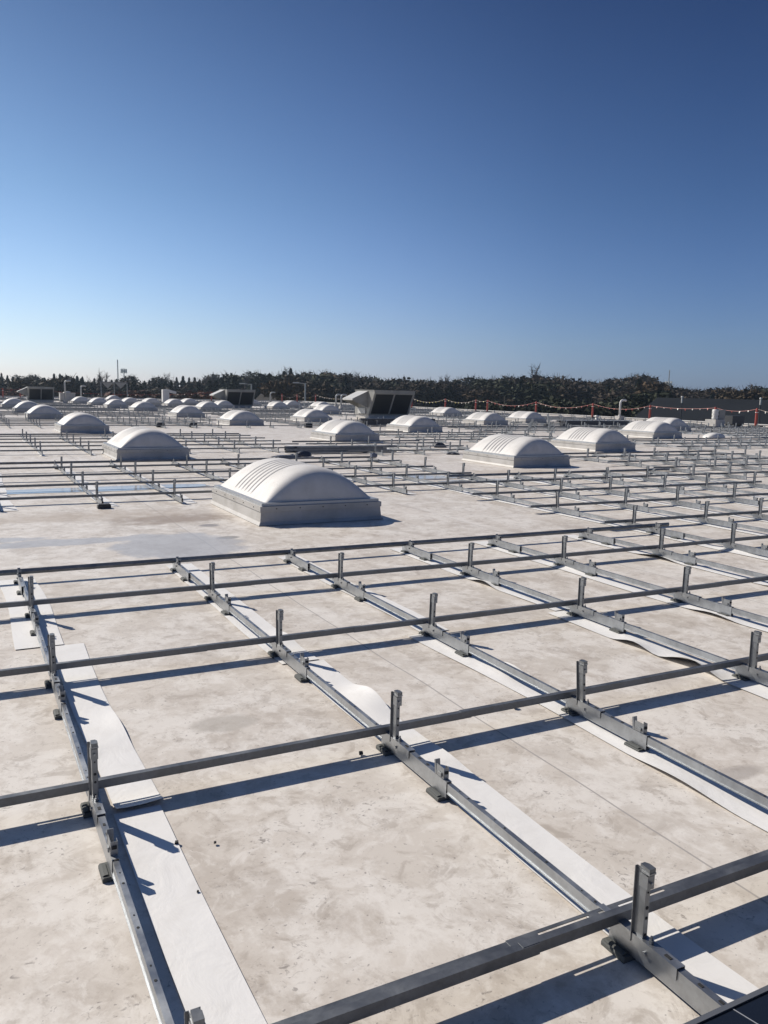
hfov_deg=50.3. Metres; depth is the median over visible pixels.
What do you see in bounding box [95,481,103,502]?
support post
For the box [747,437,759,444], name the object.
support post
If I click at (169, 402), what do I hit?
skylight
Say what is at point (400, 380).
broadleaf tree
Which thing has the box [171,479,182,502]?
support post
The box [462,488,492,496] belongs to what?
foot rail
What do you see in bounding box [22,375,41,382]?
broadleaf tree
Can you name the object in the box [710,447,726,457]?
support post
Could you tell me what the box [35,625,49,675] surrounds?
foot rail
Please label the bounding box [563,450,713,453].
cross rail
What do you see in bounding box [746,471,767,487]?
support post
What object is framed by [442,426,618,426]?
cross rail
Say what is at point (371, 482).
foot rail
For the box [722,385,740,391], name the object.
broadleaf tree
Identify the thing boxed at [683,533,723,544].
foot rail
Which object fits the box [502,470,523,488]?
support post
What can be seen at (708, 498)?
slip sheet
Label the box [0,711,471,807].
cross rail
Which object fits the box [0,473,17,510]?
slip sheet
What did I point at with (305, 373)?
broadleaf tree
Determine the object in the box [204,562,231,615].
support post
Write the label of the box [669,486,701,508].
support post
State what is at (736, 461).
support post
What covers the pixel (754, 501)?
support post
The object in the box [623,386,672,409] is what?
broadleaf tree
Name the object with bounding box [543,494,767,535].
slip sheet
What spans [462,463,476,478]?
support post
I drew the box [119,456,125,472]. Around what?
support post
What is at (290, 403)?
skylight
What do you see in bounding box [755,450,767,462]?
support post
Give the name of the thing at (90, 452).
support post
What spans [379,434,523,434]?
cross rail
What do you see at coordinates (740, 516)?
slip sheet
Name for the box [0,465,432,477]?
cross rail
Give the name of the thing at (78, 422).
skylight
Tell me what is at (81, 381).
conifer tree
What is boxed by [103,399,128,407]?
skylight
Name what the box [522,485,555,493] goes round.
foot rail
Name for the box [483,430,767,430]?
cross rail
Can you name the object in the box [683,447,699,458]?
support post
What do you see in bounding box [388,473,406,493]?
support post
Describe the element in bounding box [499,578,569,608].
foot rail
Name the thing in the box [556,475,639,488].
slip sheet
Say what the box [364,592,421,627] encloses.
foot rail
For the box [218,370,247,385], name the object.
broadleaf tree
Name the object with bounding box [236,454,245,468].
support post
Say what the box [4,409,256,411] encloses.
cross rail
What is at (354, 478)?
support post
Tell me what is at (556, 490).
cross rail
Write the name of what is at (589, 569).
support post
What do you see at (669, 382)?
radio mast
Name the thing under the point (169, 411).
cross rail
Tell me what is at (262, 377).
conifer tree
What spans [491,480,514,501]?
support post
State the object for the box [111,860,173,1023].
foot rail
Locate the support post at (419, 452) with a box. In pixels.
[414,442,424,454]
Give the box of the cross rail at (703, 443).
[643,442,767,443]
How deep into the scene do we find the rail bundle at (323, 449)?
19.18 m
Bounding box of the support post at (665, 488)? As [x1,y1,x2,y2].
[657,474,684,493]
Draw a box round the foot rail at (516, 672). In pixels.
[468,645,565,702]
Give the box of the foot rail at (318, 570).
[308,563,333,580]
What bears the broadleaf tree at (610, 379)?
on the ground
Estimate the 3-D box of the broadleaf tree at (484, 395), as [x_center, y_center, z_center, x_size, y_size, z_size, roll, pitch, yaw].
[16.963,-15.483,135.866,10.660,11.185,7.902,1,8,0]
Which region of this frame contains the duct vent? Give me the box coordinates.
[161,389,175,401]
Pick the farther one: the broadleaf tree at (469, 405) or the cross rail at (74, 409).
the broadleaf tree at (469, 405)
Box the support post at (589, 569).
[552,535,597,575]
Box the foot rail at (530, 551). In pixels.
[520,547,555,560]
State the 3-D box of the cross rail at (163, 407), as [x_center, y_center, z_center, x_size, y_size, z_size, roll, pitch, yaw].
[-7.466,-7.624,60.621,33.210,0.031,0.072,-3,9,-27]
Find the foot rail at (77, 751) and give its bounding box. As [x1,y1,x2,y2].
[61,703,87,795]
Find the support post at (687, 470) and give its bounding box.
[671,457,690,472]
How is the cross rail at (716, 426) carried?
on the roof
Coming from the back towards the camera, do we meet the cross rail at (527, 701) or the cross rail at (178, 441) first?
the cross rail at (178, 441)
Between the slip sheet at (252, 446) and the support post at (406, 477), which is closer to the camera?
the support post at (406, 477)
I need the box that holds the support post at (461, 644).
[419,593,471,656]
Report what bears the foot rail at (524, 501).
attached to the support post at (504, 498)
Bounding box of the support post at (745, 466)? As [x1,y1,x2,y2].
[741,456,761,469]
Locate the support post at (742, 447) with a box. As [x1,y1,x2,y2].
[737,439,750,448]
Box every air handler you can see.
[17,387,54,401]
[210,389,254,407]
[343,390,415,417]
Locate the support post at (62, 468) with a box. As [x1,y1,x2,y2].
[60,456,64,473]
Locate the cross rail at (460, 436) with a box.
[395,436,552,437]
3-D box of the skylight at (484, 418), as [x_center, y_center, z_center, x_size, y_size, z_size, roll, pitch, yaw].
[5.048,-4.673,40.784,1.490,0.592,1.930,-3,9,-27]
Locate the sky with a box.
[0,0,767,390]
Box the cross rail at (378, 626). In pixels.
[354,582,721,632]
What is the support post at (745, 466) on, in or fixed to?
on the roof
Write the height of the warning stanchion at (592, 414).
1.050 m
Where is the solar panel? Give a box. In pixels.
[684,985,767,1023]
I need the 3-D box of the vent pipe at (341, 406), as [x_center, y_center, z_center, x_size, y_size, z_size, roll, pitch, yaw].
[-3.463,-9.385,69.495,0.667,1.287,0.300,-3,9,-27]
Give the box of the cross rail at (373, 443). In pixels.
[306,442,438,443]
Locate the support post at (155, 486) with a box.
[151,470,159,490]
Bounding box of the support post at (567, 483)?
[549,468,571,486]
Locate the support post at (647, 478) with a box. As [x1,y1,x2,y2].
[641,466,663,482]
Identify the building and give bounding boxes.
[633,398,767,423]
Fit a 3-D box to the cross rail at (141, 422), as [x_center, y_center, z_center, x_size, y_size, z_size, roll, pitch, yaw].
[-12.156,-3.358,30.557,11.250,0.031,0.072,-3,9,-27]
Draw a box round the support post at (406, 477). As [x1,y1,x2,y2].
[402,464,418,481]
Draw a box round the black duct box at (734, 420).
[724,415,744,425]
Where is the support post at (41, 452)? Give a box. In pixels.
[39,441,42,455]
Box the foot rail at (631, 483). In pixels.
[623,481,658,488]
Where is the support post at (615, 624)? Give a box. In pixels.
[566,577,626,633]
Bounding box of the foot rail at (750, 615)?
[731,608,767,623]
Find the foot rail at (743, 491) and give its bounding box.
[726,488,767,495]
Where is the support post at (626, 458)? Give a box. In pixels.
[620,448,635,460]
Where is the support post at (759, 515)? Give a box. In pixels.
[749,498,767,519]
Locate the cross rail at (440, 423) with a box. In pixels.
[278,422,475,423]
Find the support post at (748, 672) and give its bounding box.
[732,630,767,685]
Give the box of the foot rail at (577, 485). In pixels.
[569,483,602,490]
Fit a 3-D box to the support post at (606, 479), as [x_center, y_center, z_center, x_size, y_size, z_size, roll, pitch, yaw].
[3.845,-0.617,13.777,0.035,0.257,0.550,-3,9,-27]
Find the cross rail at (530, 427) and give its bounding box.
[448,427,623,427]
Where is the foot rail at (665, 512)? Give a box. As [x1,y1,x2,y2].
[647,508,697,519]
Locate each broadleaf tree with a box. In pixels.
[0,380,8,390]
[3,377,38,390]
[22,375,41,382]
[24,374,40,378]
[39,374,92,396]
[75,392,99,397]
[85,381,115,396]
[104,379,124,392]
[109,378,146,388]
[118,375,140,383]
[137,380,152,389]
[147,376,168,387]
[147,390,185,398]
[148,383,190,393]
[183,378,207,390]
[205,372,220,380]
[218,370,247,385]
[238,373,248,385]
[241,370,256,378]
[247,371,277,383]
[257,375,316,401]
[259,375,282,380]
[273,373,311,386]
[279,370,336,384]
[288,379,349,402]
[299,379,343,402]
[300,375,340,395]
[302,370,315,376]
[329,372,354,384]
[340,370,354,380]
[349,382,365,392]
[351,377,383,389]
[356,378,394,389]
[364,375,379,380]
[374,376,408,386]
[385,376,413,384]
[393,384,440,406]
[395,379,435,406]
[423,378,468,408]
[426,378,449,384]
[451,376,477,386]
[456,398,485,409]
[458,385,482,406]
[462,374,488,386]
[462,385,516,407]
[468,375,501,389]
[481,398,517,411]
[488,375,535,399]
[498,373,519,381]
[501,377,557,408]
[507,401,543,412]
[513,379,550,404]
[514,372,543,382]
[528,396,549,410]
[537,392,594,414]
[541,378,591,403]
[543,376,592,401]
[544,373,570,381]
[546,381,593,404]
[568,377,605,388]
[578,385,604,401]
[580,382,609,393]
[582,403,606,415]
[592,379,625,391]
[592,382,636,403]
[594,396,643,417]
[602,377,621,383]
[602,388,656,408]
[603,381,685,397]
[604,374,646,389]
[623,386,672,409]
[626,374,660,383]
[628,391,658,408]
[629,381,674,397]
[666,385,686,395]
[674,388,698,397]
[689,388,716,398]
[690,387,707,393]
[706,387,725,393]
[709,389,728,398]
[713,388,736,398]
[721,385,767,399]
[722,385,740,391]
[741,387,767,399]
[743,384,767,390]
[751,383,767,392]
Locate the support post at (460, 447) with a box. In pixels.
[457,438,467,448]
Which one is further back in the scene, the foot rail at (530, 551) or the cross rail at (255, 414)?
the cross rail at (255, 414)
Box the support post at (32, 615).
[25,576,38,635]
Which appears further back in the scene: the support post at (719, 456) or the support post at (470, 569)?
the support post at (719, 456)
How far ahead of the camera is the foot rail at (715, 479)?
14.23 m
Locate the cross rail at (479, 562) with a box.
[416,543,688,570]
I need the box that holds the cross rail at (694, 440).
[629,439,764,440]
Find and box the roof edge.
[0,396,767,426]
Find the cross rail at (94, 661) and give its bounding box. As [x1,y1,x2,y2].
[0,646,206,676]
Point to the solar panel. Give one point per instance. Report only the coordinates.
(751, 1008)
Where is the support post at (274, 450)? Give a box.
[271,440,278,451]
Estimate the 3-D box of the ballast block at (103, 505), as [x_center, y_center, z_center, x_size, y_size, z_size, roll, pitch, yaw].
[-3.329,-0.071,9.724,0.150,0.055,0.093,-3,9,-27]
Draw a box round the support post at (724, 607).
[669,566,733,616]
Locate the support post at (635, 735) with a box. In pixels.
[559,659,650,751]
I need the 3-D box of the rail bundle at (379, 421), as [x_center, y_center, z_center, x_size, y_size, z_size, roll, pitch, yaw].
[0.604,-3.967,35.973,3.849,0.290,0.510,-3,9,-27]
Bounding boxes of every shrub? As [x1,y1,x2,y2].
[1,389,19,395]
[104,388,144,397]
[128,387,158,397]
[178,389,217,399]
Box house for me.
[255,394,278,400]
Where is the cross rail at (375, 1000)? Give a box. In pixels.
[272,942,540,1023]
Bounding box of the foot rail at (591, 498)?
[579,495,618,504]
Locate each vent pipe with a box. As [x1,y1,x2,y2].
[63,380,70,402]
[334,394,341,407]
[339,394,346,408]
[615,399,626,419]
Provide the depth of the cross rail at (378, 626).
5.22 m
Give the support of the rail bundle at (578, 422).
on the roof
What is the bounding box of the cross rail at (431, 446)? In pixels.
[399,445,463,446]
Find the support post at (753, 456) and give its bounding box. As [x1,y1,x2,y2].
[741,446,757,457]
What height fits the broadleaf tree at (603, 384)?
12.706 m
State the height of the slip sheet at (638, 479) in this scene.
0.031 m
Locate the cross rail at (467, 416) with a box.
[426,416,585,417]
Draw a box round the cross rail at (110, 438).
[0,437,264,439]
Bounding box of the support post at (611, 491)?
[603,476,629,496]
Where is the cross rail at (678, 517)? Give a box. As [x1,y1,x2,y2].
[602,510,767,523]
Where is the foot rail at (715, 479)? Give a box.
[710,478,748,484]
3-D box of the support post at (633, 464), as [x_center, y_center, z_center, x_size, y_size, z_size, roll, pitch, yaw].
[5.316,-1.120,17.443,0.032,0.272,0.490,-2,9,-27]
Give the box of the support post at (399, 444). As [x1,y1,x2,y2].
[397,436,405,445]
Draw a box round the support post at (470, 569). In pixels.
[460,542,500,585]
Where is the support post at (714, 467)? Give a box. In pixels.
[710,457,728,470]
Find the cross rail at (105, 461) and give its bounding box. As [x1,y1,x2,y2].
[0,456,376,464]
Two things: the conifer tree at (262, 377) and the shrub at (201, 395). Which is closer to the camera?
the shrub at (201, 395)
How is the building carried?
on the ground
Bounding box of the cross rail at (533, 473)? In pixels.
[449,468,669,476]
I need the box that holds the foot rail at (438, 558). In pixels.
[430,554,461,568]
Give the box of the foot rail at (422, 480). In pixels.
[418,479,442,485]
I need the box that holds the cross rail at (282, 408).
[164,407,432,410]
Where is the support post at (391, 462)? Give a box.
[389,451,401,465]
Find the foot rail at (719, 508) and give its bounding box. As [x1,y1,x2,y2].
[701,505,752,515]
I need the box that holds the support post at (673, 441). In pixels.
[671,435,682,442]
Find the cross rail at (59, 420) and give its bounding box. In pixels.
[0,420,197,421]
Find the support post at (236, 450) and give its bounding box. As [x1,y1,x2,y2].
[233,440,239,452]
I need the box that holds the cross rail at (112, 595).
[0,581,250,607]
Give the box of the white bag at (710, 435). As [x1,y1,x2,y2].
[702,433,724,437]
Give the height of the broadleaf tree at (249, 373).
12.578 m
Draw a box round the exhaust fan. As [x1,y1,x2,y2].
[705,409,725,425]
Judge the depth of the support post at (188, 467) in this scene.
14.48 m
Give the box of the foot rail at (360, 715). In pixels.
[306,668,381,738]
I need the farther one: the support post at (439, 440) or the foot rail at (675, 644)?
the support post at (439, 440)
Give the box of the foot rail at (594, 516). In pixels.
[579,512,626,524]
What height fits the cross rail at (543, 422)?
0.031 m
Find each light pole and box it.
[293,382,305,400]
[680,396,682,418]
[758,397,761,423]
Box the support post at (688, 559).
[648,528,696,565]
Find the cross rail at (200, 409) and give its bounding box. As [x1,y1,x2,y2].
[0,407,473,412]
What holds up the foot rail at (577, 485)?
attached to the support post at (611, 491)
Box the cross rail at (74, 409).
[0,408,117,409]
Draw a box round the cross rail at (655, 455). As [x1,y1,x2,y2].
[570,453,743,457]
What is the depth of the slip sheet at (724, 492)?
12.96 m
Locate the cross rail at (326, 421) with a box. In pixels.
[266,421,459,422]
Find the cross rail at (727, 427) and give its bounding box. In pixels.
[691,427,767,427]
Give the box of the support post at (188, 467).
[184,455,192,470]
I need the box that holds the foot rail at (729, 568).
[695,558,767,576]
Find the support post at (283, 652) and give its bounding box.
[268,609,309,682]
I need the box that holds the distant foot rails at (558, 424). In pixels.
[12,406,766,434]
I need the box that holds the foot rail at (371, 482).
[365,480,388,487]
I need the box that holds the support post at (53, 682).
[44,633,65,719]
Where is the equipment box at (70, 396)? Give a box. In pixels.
[59,393,74,401]
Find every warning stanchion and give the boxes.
[589,403,594,417]
[643,405,651,420]
[749,408,762,426]
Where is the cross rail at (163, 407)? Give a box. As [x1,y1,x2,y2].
[52,406,417,410]
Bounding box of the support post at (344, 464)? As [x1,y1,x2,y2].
[339,452,349,466]
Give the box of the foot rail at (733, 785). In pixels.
[646,737,767,809]
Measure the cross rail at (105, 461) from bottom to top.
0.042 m
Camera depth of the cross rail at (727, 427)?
41.28 m
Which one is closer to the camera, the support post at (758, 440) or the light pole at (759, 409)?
the support post at (758, 440)
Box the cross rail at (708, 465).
[654,463,767,467]
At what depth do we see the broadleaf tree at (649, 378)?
197.94 m
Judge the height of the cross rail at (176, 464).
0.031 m
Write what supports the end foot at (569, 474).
on the slip sheet at (595, 480)
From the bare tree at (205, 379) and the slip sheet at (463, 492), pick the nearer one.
the slip sheet at (463, 492)
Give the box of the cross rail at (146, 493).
[0,471,767,499]
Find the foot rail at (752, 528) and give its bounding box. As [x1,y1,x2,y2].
[737,524,767,532]
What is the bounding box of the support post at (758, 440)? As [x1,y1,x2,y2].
[756,434,767,441]
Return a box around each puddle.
[6,484,209,493]
[377,475,455,478]
[437,477,541,481]
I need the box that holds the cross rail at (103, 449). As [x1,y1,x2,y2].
[0,447,283,451]
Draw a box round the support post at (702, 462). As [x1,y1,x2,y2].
[693,451,710,464]
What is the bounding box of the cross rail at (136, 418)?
[35,418,282,419]
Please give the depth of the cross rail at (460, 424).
37.02 m
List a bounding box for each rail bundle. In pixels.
[284,445,397,452]
[359,418,434,423]
[557,420,628,424]
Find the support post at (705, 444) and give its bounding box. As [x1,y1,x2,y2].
[703,437,715,445]
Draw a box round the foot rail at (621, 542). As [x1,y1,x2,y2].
[614,539,651,551]
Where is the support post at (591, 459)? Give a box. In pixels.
[584,448,598,461]
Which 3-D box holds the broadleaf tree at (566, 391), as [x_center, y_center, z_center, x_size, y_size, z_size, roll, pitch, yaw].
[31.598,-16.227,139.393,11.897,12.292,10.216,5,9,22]
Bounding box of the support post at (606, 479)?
[600,467,623,484]
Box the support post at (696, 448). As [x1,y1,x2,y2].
[689,440,701,449]
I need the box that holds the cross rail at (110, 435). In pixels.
[0,435,250,436]
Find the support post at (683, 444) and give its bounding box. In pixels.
[681,437,693,445]
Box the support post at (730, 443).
[727,437,739,444]
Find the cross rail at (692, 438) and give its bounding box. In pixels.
[628,437,767,439]
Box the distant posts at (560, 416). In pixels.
[0,396,767,434]
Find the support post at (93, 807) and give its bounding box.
[80,740,119,882]
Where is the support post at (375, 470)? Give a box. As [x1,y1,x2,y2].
[368,458,381,473]
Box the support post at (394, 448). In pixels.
[389,439,398,449]
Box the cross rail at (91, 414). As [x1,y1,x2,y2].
[0,413,135,414]
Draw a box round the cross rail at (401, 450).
[347,449,464,451]
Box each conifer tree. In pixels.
[78,378,84,385]
[89,382,97,394]
[122,382,131,391]
[130,380,138,391]
[179,376,186,386]
[192,381,205,391]
[203,380,216,392]
[211,379,221,391]
[218,377,224,386]
[221,378,229,388]
[227,376,241,388]
[245,378,258,399]
[254,376,260,391]
[257,373,272,396]
[260,374,264,382]
[340,376,351,394]
[439,384,458,408]
[512,379,530,408]
[585,386,595,404]
[634,378,642,390]
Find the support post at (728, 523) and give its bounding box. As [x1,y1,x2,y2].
[695,501,733,527]
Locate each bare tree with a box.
[84,371,112,385]
[162,373,182,385]
[201,371,213,383]
[277,366,291,375]
[528,362,549,383]
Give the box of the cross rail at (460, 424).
[288,424,732,425]
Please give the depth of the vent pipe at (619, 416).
54.06 m
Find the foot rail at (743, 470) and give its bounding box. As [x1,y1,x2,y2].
[731,469,763,473]
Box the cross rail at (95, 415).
[0,414,153,415]
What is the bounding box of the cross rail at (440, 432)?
[375,432,507,432]
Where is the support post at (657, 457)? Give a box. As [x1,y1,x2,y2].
[650,447,665,459]
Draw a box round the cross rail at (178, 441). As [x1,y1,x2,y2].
[0,440,280,442]
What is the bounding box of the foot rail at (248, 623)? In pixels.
[229,605,271,646]
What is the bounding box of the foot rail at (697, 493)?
[684,490,726,498]
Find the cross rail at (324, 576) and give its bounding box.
[244,566,417,584]
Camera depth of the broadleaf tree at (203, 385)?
155.74 m
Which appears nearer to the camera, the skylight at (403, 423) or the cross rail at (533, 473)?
the cross rail at (533, 473)
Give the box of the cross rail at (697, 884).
[505,849,767,951]
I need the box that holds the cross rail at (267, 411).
[170,410,296,411]
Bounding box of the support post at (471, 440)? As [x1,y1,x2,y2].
[469,433,477,442]
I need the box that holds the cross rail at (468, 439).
[416,438,555,439]
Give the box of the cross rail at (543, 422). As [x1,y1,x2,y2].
[510,422,694,423]
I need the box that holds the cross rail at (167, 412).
[0,411,355,414]
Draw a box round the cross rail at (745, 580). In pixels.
[715,576,767,585]
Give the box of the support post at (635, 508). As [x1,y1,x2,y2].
[624,505,656,530]
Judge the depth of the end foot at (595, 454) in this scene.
20.00 m
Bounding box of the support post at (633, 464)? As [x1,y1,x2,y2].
[624,453,641,466]
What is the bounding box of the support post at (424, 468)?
[421,457,436,472]
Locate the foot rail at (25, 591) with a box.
[22,577,28,609]
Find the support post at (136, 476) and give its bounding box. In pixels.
[133,462,141,480]
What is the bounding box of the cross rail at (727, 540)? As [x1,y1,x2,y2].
[683,535,767,545]
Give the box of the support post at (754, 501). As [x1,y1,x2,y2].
[725,483,758,504]
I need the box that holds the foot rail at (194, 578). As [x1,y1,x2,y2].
[183,566,207,592]
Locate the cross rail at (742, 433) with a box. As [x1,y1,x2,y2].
[706,433,767,433]
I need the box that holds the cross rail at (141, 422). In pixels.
[0,421,206,422]
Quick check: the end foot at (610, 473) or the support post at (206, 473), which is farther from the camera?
the end foot at (610, 473)
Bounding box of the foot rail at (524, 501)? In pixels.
[514,498,551,508]
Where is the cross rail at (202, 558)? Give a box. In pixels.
[0,522,668,575]
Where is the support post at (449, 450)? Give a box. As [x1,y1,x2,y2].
[447,442,457,452]
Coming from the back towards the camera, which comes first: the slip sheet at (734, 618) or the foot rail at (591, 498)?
the foot rail at (591, 498)
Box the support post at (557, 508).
[550,491,579,515]
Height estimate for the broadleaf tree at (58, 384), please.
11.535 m
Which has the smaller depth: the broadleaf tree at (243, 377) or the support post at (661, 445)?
the support post at (661, 445)
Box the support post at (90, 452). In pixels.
[88,441,91,454]
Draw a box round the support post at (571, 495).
[554,478,579,498]
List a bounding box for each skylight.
[0,398,21,406]
[12,401,37,410]
[24,404,63,418]
[54,412,109,432]
[70,396,88,403]
[87,397,106,404]
[101,427,190,459]
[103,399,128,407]
[105,395,121,399]
[122,397,137,403]
[128,401,157,409]
[142,398,161,404]
[162,399,185,405]
[168,405,205,417]
[181,398,197,404]
[194,401,220,410]
[210,458,382,525]
[214,400,234,407]
[216,410,263,424]
[264,401,289,408]
[283,400,301,406]
[290,409,332,420]
[308,401,329,407]
[310,419,379,440]
[313,404,341,413]
[386,415,442,431]
[429,407,461,415]
[462,434,570,467]
[463,412,507,423]
[505,411,546,422]
[551,427,635,450]
[618,421,681,437]
[646,417,690,429]
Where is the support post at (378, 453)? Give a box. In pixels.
[373,443,382,454]
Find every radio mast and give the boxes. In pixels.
[121,368,126,376]
[665,370,671,385]
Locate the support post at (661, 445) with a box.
[655,437,666,446]
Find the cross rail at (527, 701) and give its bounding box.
[459,653,767,716]
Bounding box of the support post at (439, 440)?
[437,433,445,442]
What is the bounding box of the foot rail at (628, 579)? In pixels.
[596,568,672,595]
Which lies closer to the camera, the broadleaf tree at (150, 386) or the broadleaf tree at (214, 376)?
the broadleaf tree at (150, 386)
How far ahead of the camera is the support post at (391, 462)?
16.36 m
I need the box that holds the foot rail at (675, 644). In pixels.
[624,623,735,669]
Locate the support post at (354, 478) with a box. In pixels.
[351,465,366,483]
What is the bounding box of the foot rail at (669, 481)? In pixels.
[666,480,700,486]
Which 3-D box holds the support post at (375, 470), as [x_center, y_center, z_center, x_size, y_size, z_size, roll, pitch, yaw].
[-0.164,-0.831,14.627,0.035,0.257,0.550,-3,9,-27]
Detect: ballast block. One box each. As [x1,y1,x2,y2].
[97,503,110,508]
[304,423,312,427]
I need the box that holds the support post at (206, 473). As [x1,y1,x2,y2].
[204,461,213,478]
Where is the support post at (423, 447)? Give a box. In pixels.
[421,439,430,448]
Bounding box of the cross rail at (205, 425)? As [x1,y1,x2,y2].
[0,425,752,426]
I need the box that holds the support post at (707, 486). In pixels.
[699,473,727,491]
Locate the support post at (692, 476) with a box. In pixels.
[688,464,709,480]
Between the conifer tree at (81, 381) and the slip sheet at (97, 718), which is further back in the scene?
the conifer tree at (81, 381)
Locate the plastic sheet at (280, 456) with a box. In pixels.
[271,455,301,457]
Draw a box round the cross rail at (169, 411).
[59,410,295,412]
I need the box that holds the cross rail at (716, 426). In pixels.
[691,426,743,426]
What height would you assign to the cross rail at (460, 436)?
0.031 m
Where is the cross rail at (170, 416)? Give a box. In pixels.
[95,416,288,417]
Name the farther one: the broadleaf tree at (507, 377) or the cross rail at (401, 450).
the broadleaf tree at (507, 377)
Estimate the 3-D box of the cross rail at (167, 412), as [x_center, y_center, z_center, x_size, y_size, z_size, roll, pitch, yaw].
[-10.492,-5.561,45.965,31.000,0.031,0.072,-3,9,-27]
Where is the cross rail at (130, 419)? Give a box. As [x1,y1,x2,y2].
[0,419,292,420]
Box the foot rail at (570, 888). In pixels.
[446,783,608,929]
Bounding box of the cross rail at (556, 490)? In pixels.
[471,481,761,494]
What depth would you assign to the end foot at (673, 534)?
8.59 m
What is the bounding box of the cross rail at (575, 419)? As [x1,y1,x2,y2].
[550,419,603,419]
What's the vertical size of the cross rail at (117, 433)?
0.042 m
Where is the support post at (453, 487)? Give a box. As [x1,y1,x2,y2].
[442,471,462,490]
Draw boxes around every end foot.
[13,568,24,594]
[170,556,190,581]
[283,548,309,571]
[400,540,431,560]
[468,473,486,480]
[487,534,521,552]
[512,472,531,478]
[563,470,582,477]
[578,527,614,544]
[592,452,605,457]
[601,470,621,475]
[646,523,684,538]
[649,468,667,474]
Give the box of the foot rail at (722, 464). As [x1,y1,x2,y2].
[711,462,740,466]
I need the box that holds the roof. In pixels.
[0,397,767,1023]
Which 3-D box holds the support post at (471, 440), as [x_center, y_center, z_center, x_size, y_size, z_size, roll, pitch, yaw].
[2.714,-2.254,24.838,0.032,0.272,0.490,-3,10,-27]
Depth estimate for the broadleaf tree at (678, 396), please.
142.39 m
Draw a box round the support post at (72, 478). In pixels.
[70,463,74,481]
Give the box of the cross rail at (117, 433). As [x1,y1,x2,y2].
[0,433,238,434]
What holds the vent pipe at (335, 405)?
on the roof
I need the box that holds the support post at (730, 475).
[724,463,746,479]
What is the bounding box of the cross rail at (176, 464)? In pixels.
[0,460,398,468]
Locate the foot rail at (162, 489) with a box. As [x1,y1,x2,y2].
[159,487,171,495]
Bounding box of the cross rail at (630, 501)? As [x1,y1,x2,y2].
[528,493,767,507]
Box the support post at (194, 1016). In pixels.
[184,1007,205,1023]
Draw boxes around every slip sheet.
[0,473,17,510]
[0,578,63,649]
[55,643,163,808]
[58,468,117,506]
[114,805,266,1023]
[116,467,195,503]
[166,563,317,663]
[183,439,236,452]
[217,439,282,452]
[279,555,448,631]
[309,660,758,1002]
[331,463,467,491]
[347,478,415,493]
[380,462,527,488]
[389,547,567,610]
[404,480,482,495]
[409,634,767,831]
[458,478,545,492]
[474,541,767,631]
[479,496,767,559]
[509,476,592,490]
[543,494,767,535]
[549,610,767,698]
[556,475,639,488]
[562,534,767,584]
[570,458,686,472]
[594,491,767,521]
[595,474,685,486]
[635,472,730,484]
[644,489,767,507]
[686,487,767,498]
[737,485,767,489]
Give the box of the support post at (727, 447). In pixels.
[716,440,728,449]
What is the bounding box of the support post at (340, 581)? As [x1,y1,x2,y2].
[331,552,366,601]
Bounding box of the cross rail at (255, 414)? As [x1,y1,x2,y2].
[16,412,546,416]
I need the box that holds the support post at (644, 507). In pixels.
[617,488,648,511]
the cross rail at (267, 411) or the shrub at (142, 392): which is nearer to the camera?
the cross rail at (267, 411)
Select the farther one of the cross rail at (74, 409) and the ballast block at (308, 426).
the cross rail at (74, 409)
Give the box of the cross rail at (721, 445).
[677,445,767,446]
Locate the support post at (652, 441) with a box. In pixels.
[650,435,661,442]
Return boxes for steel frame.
[101,382,127,397]
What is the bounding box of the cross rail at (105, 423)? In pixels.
[0,423,167,423]
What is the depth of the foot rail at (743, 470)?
16.35 m
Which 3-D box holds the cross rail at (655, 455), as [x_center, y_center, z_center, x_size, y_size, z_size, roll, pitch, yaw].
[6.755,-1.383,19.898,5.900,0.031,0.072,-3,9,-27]
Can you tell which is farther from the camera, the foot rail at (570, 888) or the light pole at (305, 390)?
the light pole at (305, 390)
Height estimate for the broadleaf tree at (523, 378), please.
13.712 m
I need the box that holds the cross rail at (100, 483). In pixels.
[0,472,471,487]
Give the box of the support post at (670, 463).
[662,452,679,465]
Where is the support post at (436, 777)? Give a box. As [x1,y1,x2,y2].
[376,690,451,801]
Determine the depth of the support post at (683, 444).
25.45 m
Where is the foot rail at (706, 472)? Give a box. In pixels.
[690,470,723,475]
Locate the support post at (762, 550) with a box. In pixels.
[719,523,767,556]
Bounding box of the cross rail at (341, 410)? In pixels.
[235,409,431,411]
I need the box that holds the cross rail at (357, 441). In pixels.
[292,440,419,441]
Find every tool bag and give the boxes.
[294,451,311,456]
[434,443,445,447]
[446,452,459,454]
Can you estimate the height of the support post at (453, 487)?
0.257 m
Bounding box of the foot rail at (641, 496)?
[629,493,668,501]
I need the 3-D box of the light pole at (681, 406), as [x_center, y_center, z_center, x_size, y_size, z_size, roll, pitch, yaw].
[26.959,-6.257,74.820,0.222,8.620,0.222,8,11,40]
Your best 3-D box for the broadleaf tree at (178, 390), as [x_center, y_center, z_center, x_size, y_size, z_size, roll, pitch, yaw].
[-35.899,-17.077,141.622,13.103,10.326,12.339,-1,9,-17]
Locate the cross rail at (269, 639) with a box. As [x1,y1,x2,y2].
[197,625,361,650]
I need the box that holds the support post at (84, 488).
[81,471,87,492]
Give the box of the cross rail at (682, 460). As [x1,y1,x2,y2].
[605,457,767,462]
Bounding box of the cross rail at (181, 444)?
[0,443,298,446]
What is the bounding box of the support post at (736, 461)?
[727,451,745,463]
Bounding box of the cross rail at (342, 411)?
[166,409,508,413]
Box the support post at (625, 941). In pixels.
[597,862,726,1014]

